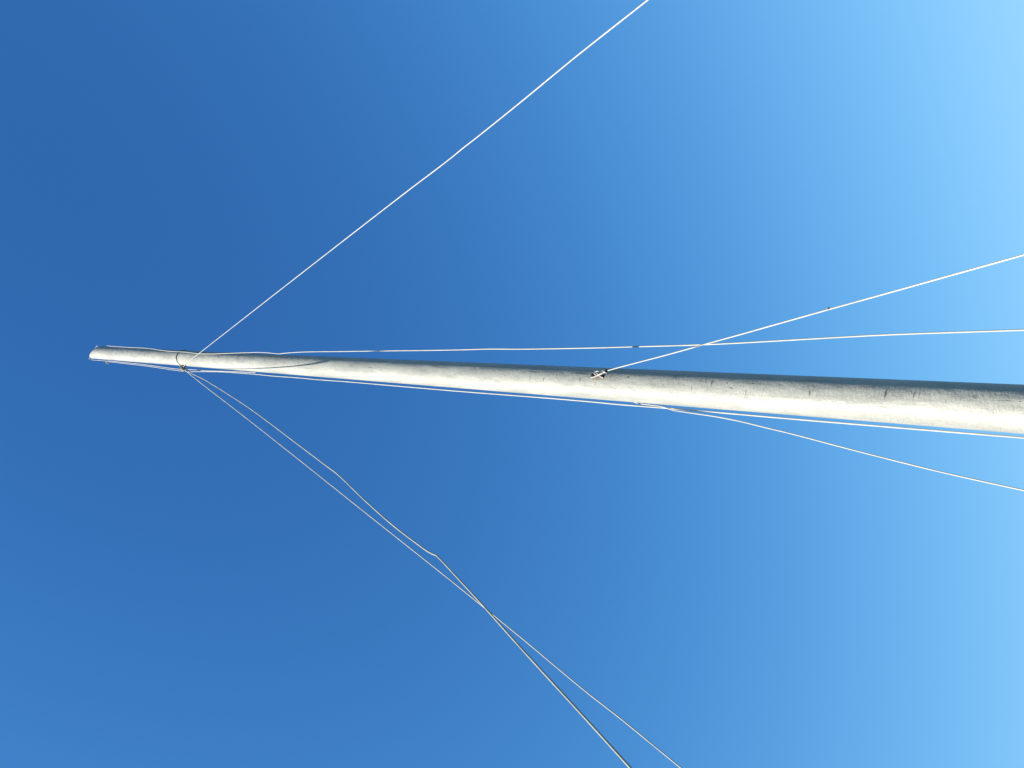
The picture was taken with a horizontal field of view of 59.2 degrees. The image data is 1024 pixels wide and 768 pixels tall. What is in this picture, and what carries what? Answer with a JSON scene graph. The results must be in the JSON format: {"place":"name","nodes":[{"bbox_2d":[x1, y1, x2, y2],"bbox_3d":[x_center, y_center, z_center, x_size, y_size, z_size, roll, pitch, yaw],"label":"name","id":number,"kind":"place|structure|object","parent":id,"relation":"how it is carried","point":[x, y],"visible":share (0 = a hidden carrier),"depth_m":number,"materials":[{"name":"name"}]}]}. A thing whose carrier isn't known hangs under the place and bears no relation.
{"place":"outdoors","nodes":[
{"label":"outdoors","id":0,"kind":"place"},
{"bbox_2d":[0,0,1023,767],"label":"sky","id":1,"kind":"structure","parent":0,"point":[179,589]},
{"label":"ground","id":2,"kind":"structure","parent":0,"visible":0},
{"bbox_2d":[182,368,631,767],"bbox_3d":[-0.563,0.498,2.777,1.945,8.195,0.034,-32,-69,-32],"label":"guy rope","id":3,"kind":"object","parent":2,"relation":"attached to","point":[554,684],"visible":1,"depth_m":2.12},
{"bbox_2d":[89,347,1023,433],"bbox_3d":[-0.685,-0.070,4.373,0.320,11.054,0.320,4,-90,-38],"label":"mast","id":4,"kind":"object","parent":2,"relation":"on","point":[995,407],"visible":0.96,"depth_m":2.71,"materials":[{"name":"metal"}]},
{"bbox_2d":[180,0,648,369],"bbox_3d":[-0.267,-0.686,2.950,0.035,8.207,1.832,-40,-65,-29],"label":"guy rope","id":5,"kind":"object","parent":4,"relation":"attached to","point":[582,51],"visible":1,"depth_m":2.70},
{"bbox_2d":[184,367,681,767],"bbox_3d":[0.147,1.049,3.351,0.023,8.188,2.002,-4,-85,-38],"label":"guy rope","id":6,"kind":"object","parent":4,"relation":"attached to","point":[465,592],"visible":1,"depth_m":3.71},
{"bbox_2d":[89,329,1023,360],"bbox_3d":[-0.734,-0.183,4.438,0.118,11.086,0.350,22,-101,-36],"label":"halyard","id":7,"kind":"object","parent":4,"relation":"attached to","point":[636,346],"visible":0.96,"depth_m":2.90,"materials":[{"name":"white fabric"}]},
{"bbox_2d":[106,361,1023,438],"bbox_3d":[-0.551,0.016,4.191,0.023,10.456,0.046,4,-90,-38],"label":"halyard","id":8,"kind":"object","parent":4,"relation":"attached to","point":[621,404],"visible":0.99,"depth_m":2.88,"materials":[{"name":"white fabric"}]},
{"bbox_2d":[596,254,1023,375],"bbox_3d":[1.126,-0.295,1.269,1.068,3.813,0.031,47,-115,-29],"label":"guy rope","id":9,"kind":"object","parent":4,"relation":"attached to","point":[606,370],"visible":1,"depth_m":2.08,"materials":[{"name":"fabric"}]},
{"bbox_2d":[634,402,1023,490],"bbox_3d":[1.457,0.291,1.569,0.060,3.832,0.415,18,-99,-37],"label":"guy rope","id":10,"kind":"object","parent":4,"relation":"attached to","point":[842,447],"visible":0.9,"depth_m":2.33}
]}

